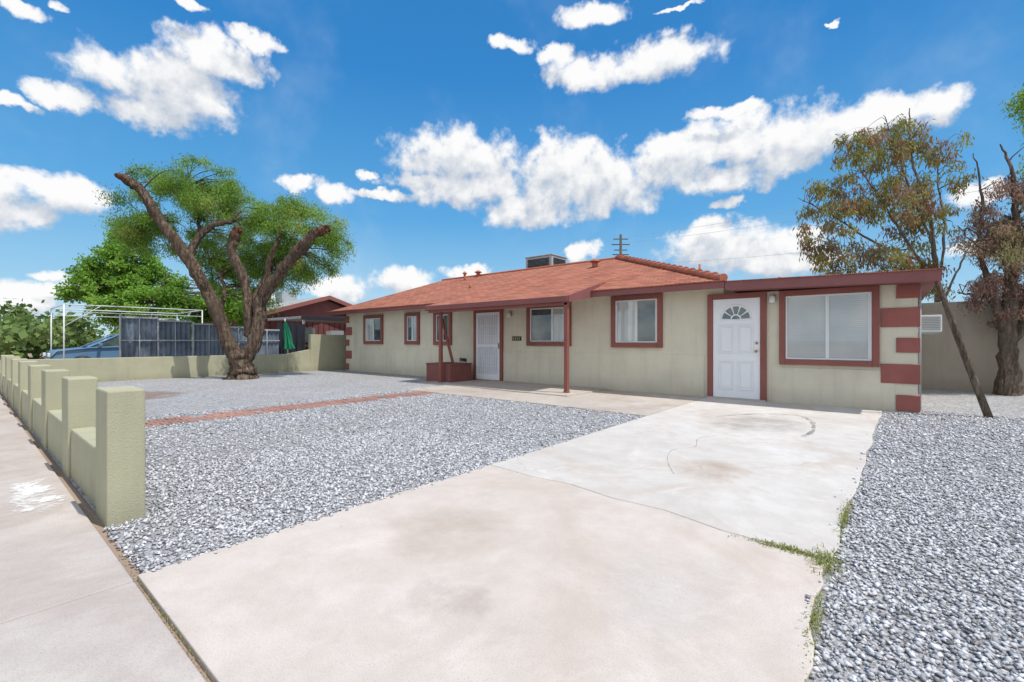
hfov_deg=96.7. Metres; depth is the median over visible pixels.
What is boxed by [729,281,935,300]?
soffit
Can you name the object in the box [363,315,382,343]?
window
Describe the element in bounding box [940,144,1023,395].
dry cypress tree
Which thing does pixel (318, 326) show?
siding boards
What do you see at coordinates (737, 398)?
threshold
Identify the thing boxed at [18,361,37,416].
pillar
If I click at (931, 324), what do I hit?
window air conditioner
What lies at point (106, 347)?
parked car
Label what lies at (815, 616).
weed grass
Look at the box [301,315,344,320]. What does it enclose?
carport fascia
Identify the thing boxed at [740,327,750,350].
panel
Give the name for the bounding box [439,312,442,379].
porch post
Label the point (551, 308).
frame
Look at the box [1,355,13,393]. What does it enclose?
pillar
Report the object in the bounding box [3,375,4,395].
wall
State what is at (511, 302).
porch fascia
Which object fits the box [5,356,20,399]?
pillar
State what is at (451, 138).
sky
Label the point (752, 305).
door
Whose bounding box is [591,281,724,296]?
fascia front
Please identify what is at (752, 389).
panel mould
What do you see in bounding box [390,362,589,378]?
wall vents
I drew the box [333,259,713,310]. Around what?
roof
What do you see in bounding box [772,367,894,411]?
stucco ledge
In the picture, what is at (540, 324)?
glass
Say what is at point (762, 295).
trim
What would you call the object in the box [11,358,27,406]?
pillar
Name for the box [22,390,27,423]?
wall
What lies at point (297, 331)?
hanging tarp
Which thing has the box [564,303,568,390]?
porch post
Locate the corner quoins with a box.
[345,284,919,411]
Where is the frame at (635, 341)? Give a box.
[615,298,656,342]
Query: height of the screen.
1.985 m
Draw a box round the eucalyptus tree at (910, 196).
[792,108,983,302]
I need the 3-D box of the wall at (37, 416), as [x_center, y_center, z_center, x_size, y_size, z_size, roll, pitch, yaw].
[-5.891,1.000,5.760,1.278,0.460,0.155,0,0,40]
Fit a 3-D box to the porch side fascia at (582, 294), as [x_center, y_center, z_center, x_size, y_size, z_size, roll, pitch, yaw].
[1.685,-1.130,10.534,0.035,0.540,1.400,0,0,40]
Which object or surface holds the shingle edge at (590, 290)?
attached to the roof at (616, 273)
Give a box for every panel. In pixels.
[721,328,730,350]
[721,363,730,386]
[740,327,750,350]
[740,363,750,387]
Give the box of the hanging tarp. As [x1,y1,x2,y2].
[276,322,304,353]
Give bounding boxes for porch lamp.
[769,295,775,302]
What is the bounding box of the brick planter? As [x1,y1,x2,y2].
[426,358,471,381]
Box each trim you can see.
[404,312,419,344]
[433,312,451,344]
[473,309,502,380]
[526,302,570,345]
[611,293,662,347]
[707,291,766,400]
[779,285,879,366]
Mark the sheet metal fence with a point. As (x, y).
(147, 337)
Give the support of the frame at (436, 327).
on the trim at (435, 342)
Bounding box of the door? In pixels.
[713,297,759,399]
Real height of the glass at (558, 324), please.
0.844 m
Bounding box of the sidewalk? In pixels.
[0,397,205,681]
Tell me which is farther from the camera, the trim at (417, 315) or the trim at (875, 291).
the trim at (417, 315)
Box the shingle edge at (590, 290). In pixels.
[327,280,726,311]
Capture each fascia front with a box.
[327,304,430,314]
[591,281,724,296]
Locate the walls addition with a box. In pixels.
[736,284,917,413]
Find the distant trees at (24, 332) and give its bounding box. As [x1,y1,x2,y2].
[0,298,191,359]
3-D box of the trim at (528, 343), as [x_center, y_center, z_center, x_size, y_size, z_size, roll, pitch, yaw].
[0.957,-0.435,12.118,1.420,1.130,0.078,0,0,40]
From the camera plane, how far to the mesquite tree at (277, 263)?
15.05 m
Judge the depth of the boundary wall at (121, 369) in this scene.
14.33 m
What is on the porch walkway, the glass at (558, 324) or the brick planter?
the brick planter
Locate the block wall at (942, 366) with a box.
[921,301,1023,393]
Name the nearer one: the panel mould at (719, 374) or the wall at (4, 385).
the panel mould at (719, 374)
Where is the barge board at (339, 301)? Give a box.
[330,296,351,305]
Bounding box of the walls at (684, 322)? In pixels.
[346,288,734,396]
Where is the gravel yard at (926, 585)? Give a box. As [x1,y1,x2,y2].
[0,369,1023,681]
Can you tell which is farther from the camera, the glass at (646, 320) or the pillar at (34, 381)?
the glass at (646, 320)
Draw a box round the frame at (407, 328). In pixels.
[407,316,415,340]
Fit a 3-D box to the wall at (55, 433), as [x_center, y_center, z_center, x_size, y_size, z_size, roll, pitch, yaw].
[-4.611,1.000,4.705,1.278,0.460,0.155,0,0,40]
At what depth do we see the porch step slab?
11.26 m
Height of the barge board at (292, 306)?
1.400 m
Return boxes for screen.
[478,315,497,374]
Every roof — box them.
[240,297,346,312]
[268,316,344,322]
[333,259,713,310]
[428,281,606,305]
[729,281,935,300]
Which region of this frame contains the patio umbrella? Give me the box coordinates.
[283,319,294,352]
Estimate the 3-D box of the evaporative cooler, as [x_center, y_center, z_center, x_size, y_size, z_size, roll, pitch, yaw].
[1.417,-3.005,18.855,1.360,0.910,1.160,0,0,40]
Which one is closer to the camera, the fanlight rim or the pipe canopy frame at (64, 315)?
the fanlight rim
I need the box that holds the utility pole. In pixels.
[612,170,1016,262]
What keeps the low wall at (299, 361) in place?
on the gravel yard at (926, 585)
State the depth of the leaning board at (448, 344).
13.22 m
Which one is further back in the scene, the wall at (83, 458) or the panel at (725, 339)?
the panel at (725, 339)
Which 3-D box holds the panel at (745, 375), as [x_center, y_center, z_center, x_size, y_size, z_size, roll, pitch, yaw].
[4.648,0.690,9.059,0.188,0.480,0.014,0,0,40]
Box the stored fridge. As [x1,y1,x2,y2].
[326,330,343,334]
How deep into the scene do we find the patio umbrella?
20.37 m
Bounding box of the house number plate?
[512,336,520,340]
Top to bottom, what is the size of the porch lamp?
0.160 m
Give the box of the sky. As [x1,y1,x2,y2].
[0,0,1023,336]
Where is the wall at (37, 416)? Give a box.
[33,398,40,439]
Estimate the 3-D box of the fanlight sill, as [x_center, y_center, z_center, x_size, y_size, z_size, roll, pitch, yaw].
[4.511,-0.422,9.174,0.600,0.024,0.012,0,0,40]
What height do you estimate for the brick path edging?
0.040 m
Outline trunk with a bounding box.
[935,281,992,417]
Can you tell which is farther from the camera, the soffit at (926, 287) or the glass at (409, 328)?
the glass at (409, 328)
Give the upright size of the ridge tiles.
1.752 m
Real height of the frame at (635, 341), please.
0.994 m
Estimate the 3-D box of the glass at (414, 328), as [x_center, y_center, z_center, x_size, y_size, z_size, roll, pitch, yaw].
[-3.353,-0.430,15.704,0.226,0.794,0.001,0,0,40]
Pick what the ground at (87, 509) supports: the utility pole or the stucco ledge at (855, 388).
the utility pole
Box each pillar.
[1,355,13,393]
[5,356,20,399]
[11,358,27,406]
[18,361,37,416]
[28,364,50,429]
[41,369,69,449]
[62,376,97,478]
[96,385,144,526]
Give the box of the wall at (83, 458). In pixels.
[71,427,95,506]
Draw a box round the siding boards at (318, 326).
[276,315,334,334]
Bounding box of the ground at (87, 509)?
[0,351,211,681]
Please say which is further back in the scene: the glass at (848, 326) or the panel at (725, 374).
the panel at (725, 374)
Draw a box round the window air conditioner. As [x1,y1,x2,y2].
[921,315,941,333]
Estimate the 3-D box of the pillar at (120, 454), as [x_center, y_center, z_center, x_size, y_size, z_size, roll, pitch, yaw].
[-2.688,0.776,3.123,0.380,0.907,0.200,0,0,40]
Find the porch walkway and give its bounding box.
[407,379,705,415]
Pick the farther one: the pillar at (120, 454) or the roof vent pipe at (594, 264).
the roof vent pipe at (594, 264)
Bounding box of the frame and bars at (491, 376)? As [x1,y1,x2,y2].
[476,312,498,379]
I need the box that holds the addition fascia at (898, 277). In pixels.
[725,269,941,289]
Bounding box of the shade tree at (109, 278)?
[50,229,250,331]
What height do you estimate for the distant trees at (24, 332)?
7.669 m
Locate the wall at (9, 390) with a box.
[8,379,10,402]
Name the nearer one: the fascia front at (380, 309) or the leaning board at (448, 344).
the leaning board at (448, 344)
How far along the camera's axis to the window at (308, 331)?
27.04 m
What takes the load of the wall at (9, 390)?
on the gravel yard at (926, 585)
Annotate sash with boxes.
[552,309,552,340]
[637,300,655,340]
[828,294,869,358]
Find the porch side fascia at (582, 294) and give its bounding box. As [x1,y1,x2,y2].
[568,283,599,301]
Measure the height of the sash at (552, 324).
0.844 m
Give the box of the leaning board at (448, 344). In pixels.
[443,319,453,362]
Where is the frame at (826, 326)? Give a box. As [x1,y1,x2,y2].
[786,292,871,360]
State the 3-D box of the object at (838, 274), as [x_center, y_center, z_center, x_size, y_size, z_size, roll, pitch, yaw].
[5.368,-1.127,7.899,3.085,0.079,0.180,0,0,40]
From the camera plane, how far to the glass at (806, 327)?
8.44 m
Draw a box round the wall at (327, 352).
[308,334,345,370]
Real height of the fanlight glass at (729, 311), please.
0.260 m
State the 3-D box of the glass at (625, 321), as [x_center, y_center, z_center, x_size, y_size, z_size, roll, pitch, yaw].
[2.691,-0.460,10.722,0.466,0.934,0.001,0,0,40]
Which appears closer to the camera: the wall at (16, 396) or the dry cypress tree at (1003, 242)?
the wall at (16, 396)
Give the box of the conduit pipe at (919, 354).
[918,288,920,410]
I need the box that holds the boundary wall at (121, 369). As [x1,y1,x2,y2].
[0,354,287,381]
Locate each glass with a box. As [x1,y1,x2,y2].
[408,317,411,339]
[413,317,415,339]
[437,316,438,339]
[444,315,447,339]
[531,309,550,340]
[553,308,563,340]
[617,301,634,340]
[638,300,654,340]
[722,306,749,318]
[788,296,824,357]
[829,294,867,358]
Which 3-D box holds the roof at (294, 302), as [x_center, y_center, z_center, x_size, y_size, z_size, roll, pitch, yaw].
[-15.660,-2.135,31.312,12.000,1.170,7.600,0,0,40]
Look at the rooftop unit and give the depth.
30.49 m
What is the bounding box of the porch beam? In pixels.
[428,302,569,312]
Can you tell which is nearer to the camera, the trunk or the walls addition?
the trunk
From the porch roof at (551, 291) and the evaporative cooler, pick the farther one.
the evaporative cooler
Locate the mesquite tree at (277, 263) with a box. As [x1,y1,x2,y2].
[92,152,357,379]
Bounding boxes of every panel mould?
[719,325,733,352]
[719,360,733,389]
[738,325,753,353]
[738,361,753,390]
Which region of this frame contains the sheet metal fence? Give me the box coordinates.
[119,314,279,357]
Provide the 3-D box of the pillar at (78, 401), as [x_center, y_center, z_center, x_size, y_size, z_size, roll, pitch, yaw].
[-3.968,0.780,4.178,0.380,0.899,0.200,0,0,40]
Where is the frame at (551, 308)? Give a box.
[530,307,563,341]
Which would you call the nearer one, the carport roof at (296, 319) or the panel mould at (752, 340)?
the panel mould at (752, 340)
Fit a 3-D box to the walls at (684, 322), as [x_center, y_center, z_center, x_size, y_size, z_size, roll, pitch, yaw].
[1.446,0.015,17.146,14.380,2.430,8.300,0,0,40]
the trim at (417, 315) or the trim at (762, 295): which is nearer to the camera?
the trim at (762, 295)
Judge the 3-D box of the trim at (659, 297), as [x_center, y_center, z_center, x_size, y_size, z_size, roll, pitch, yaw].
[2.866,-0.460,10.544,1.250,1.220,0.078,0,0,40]
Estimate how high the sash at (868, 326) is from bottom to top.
1.129 m
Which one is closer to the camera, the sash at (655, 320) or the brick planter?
the sash at (655, 320)
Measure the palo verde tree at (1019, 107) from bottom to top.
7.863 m
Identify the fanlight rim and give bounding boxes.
[720,304,751,319]
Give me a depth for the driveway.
2.35 m
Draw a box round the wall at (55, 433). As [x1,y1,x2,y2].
[48,409,61,465]
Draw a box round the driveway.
[138,397,881,681]
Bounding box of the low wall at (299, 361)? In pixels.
[288,349,310,371]
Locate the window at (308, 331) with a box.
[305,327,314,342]
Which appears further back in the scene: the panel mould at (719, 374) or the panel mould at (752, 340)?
the panel mould at (719, 374)
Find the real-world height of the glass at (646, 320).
0.934 m
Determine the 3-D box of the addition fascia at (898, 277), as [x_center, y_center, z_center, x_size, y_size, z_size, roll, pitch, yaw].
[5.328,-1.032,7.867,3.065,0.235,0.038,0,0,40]
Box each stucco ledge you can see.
[346,348,703,396]
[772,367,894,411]
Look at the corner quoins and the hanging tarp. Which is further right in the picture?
the corner quoins
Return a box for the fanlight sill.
[720,319,751,320]
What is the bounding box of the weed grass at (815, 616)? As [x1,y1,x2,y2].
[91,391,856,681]
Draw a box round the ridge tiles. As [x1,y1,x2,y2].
[442,254,727,280]
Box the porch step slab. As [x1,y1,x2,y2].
[445,380,607,396]
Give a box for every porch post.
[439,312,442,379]
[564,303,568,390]
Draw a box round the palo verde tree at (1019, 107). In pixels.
[998,83,1023,237]
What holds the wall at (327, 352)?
on the ground at (87, 509)
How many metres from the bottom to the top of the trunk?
2.228 m
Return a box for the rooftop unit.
[275,291,296,302]
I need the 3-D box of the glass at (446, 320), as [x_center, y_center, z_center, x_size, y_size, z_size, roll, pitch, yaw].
[-2.137,-0.425,14.702,0.256,0.804,0.001,0,0,40]
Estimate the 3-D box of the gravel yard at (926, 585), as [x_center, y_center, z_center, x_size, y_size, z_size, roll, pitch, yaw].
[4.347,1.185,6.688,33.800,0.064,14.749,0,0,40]
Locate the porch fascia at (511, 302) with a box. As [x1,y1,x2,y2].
[425,296,567,310]
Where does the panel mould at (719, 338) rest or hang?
attached to the door
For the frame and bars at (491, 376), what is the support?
attached to the trim at (500, 311)
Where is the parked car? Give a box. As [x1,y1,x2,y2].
[42,335,118,358]
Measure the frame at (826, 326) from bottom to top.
1.189 m
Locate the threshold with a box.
[707,396,766,401]
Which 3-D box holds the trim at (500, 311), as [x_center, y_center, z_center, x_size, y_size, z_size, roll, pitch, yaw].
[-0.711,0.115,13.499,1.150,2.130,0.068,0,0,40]
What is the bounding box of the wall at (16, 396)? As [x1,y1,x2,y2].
[14,384,17,411]
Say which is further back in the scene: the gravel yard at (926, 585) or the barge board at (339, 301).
the barge board at (339, 301)
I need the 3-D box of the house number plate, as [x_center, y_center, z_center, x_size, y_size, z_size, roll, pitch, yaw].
[0.133,-0.070,12.833,0.320,0.120,0.023,0,0,40]
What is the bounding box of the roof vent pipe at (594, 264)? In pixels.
[592,262,597,267]
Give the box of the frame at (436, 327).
[436,314,447,340]
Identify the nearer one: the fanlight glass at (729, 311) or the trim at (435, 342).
the fanlight glass at (729, 311)
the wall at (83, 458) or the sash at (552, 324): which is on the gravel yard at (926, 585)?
the wall at (83, 458)
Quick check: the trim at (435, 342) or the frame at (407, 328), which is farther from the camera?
the frame at (407, 328)
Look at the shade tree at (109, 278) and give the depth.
23.18 m
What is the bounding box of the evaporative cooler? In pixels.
[525,254,566,267]
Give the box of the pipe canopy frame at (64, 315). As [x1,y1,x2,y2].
[50,304,202,358]
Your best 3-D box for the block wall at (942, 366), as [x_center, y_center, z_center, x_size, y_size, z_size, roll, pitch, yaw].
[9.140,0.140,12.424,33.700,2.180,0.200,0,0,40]
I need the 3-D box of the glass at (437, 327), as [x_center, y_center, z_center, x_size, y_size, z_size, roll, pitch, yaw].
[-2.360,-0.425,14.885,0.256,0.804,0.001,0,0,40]
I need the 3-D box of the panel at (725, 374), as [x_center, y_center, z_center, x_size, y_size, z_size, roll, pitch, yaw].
[4.372,0.690,9.287,0.188,0.480,0.014,0,0,40]
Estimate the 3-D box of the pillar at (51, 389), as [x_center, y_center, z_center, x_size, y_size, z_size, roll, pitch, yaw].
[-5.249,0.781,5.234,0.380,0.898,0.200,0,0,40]
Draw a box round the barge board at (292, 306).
[266,295,329,314]
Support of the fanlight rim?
attached to the door
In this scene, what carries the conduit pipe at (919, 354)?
attached to the walls addition
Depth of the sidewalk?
2.09 m
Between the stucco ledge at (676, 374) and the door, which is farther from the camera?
the stucco ledge at (676, 374)
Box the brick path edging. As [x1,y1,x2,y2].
[145,391,436,426]

